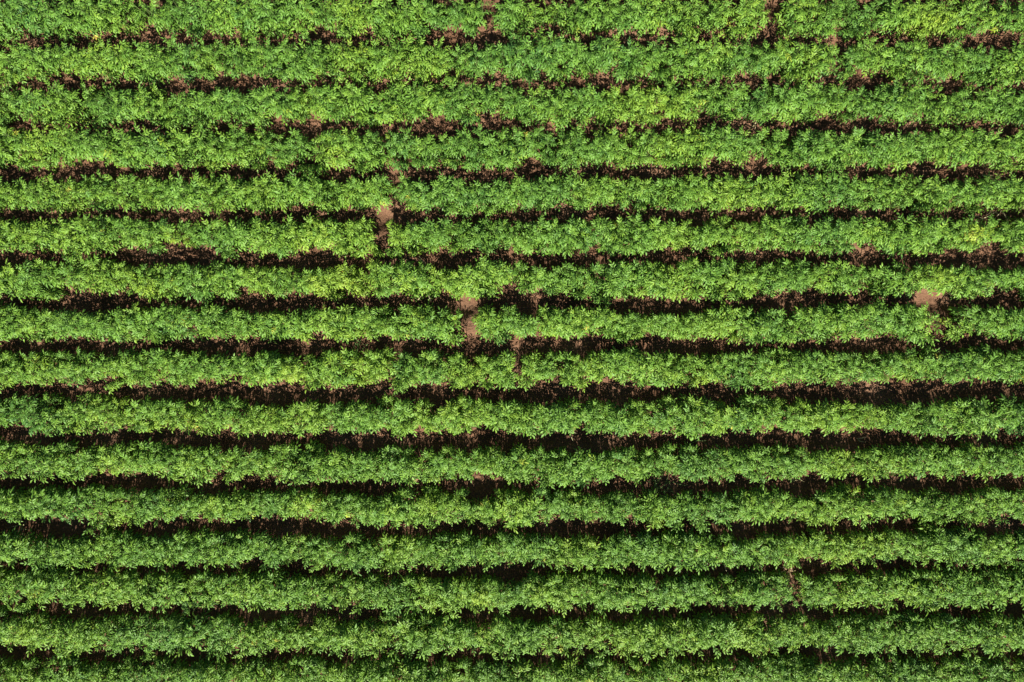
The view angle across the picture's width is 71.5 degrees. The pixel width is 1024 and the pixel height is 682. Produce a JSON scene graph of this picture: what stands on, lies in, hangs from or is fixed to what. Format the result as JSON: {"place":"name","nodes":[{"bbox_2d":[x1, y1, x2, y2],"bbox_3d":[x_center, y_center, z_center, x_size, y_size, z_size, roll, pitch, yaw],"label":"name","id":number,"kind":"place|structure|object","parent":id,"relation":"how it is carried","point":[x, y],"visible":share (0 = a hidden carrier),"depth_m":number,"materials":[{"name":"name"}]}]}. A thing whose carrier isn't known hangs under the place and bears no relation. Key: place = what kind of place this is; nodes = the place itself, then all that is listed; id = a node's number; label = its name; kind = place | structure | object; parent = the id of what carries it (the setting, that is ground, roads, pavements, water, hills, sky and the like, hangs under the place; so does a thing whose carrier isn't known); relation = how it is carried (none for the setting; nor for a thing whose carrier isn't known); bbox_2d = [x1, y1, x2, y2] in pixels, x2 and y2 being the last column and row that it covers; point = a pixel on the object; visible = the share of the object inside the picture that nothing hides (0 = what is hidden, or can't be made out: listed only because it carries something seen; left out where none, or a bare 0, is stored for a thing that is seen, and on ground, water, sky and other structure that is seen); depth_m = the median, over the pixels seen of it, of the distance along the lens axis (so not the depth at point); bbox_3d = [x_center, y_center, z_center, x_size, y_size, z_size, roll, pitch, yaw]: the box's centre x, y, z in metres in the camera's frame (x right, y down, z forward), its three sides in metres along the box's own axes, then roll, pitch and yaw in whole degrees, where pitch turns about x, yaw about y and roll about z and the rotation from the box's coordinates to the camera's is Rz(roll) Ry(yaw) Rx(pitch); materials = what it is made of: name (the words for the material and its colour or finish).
{"place":"outdoors","nodes":[
{"label":"outdoors","id":0,"kind":"place"},
{"bbox_2d":[352,337,366,353],"bbox_3d":[-2.829,0.086,13.004,0.358,0.164,0.352,23,90,0],"label":"grass weed","id":1,"kind":"object","parent":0,"point":[357,343],"depth_m":13.03,"materials":[{"name":"green plant"}]},
{"bbox_2d":[0,0,1023,681],"bbox_3d":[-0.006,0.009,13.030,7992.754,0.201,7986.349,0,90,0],"label":"ground","id":2,"kind":"structure","parent":0,"point":[612,390],"depth_m":13.07,"materials":[{"name":"red soil"}]},
{"bbox_2d":[8,519,27,534],"bbox_3d":[-8.971,3.348,12.973,0.365,0.116,0.415,-42,90,0],"label":"grass weed","id":3,"kind":"object","parent":2,"relation":"on","point":[20,528],"depth_m":12.97,"materials":[{"name":"green plant"}]},
{"bbox_2d":[0,27,1023,88],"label":"crop row","id":4,"kind":"object","parent":2,"relation":"on","point":[424,59],"visible":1,"depth_m":12.67,"materials":[{"name":"green plant"}]},
{"bbox_2d":[0,120,1023,176],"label":"crop row","id":5,"kind":"object","parent":2,"relation":"on","point":[161,150],"visible":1,"depth_m":12.66,"materials":[{"name":"green plant"}]},
{"bbox_2d":[0,601,1023,663],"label":"crop row","id":6,"kind":"object","parent":2,"relation":"on","point":[918,634],"visible":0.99,"depth_m":12.65,"materials":[{"name":"green plant"}]},
{"bbox_2d":[0,74,1023,131],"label":"crop row","id":7,"kind":"object","parent":2,"relation":"on","point":[673,105],"visible":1,"depth_m":12.67,"materials":[{"name":"green plant"}]},
{"bbox_2d":[0,561,1023,621],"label":"crop row","id":8,"kind":"object","parent":2,"relation":"on","point":[868,591],"visible":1,"depth_m":12.67,"materials":[{"name":"green plant"}]},
{"bbox_2d":[0,520,1023,575],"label":"crop row","id":9,"kind":"object","parent":2,"relation":"on","point":[931,540],"visible":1,"depth_m":12.66,"materials":[{"name":"green plant"}]},
{"bbox_2d":[0,168,1023,219],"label":"crop row","id":10,"kind":"object","parent":2,"relation":"on","point":[306,192],"visible":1,"depth_m":12.66,"materials":[{"name":"green plant"}]},
{"bbox_2d":[0,391,1023,440],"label":"crop row","id":11,"kind":"object","parent":2,"relation":"on","point":[957,416],"visible":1,"depth_m":12.65,"materials":[{"name":"green plant"}]},
{"bbox_2d":[0,211,1023,261],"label":"crop row","id":12,"kind":"object","parent":2,"relation":"on","point":[645,236],"visible":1,"depth_m":12.65,"materials":[{"name":"green plant"}]},
{"bbox_2d":[0,436,1023,489],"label":"crop row","id":13,"kind":"object","parent":2,"relation":"on","point":[53,459],"visible":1,"depth_m":12.66,"materials":[{"name":"green plant"}]},
{"bbox_2d":[0,0,1023,47],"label":"crop row","id":14,"kind":"object","parent":2,"relation":"on","point":[602,15],"visible":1,"depth_m":12.68,"materials":[{"name":"green plant"}]},
{"bbox_2d":[0,252,1023,306],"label":"crop row","id":15,"kind":"object","parent":2,"relation":"on","point":[966,277],"visible":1,"depth_m":12.66,"materials":[{"name":"green plant"}]},
{"bbox_2d":[0,342,1023,395],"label":"crop row","id":16,"kind":"object","parent":2,"relation":"on","point":[267,366],"visible":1,"depth_m":12.66,"materials":[{"name":"green plant"}]},
{"bbox_2d":[0,482,1023,536],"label":"crop row","id":17,"kind":"object","parent":2,"relation":"on","point":[655,511],"visible":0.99,"depth_m":12.66,"materials":[{"name":"green plant"}]},
{"bbox_2d":[0,298,1023,347],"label":"crop row","id":18,"kind":"object","parent":2,"relation":"on","point":[720,324],"visible":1,"depth_m":12.64,"materials":[{"name":"green plant"}]},
{"bbox_2d":[0,650,1023,681],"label":"crop row","id":19,"kind":"object","parent":2,"relation":"on","point":[411,673],"visible":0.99,"depth_m":12.73,"materials":[{"name":"green plant"}]},
{"bbox_2d":[641,474,681,496],"bbox_3d":[2.768,2.639,12.988,0.902,0.157,0.590,37,90,0],"label":"grass weed","id":20,"kind":"object","parent":2,"relation":"on","point":[655,483],"depth_m":12.99,"materials":[{"name":"green plant"}]},
{"bbox_2d":[780,560,795,576],"bbox_3d":[5.100,4.166,13.005,0.424,0.111,0.360,15,90,0],"label":"dead foliage","id":21,"kind":"object","parent":2,"relation":"on","point":[790,569],"visible":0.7,"depth_m":13.01,"materials":[{"name":"brown plant"}]},
{"bbox_2d":[974,208,1008,221],"bbox_3d":[8.729,-2.310,12.934,0.608,0.084,0.242,6,90,0],"label":"dry stalk","id":22,"kind":"object","parent":2,"relation":"on","point":[993,213],"visible":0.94,"depth_m":12.93,"materials":[{"name":"plant"}]},
{"bbox_2d":[687,434,710,455],"bbox_3d":[3.402,1.857,12.975,0.565,0.178,0.497,0,90,0],"label":"grass weed","id":23,"kind":"object","parent":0,"point":[695,441],"depth_m":13.01,"materials":[{"name":"green plant"}]}
]}

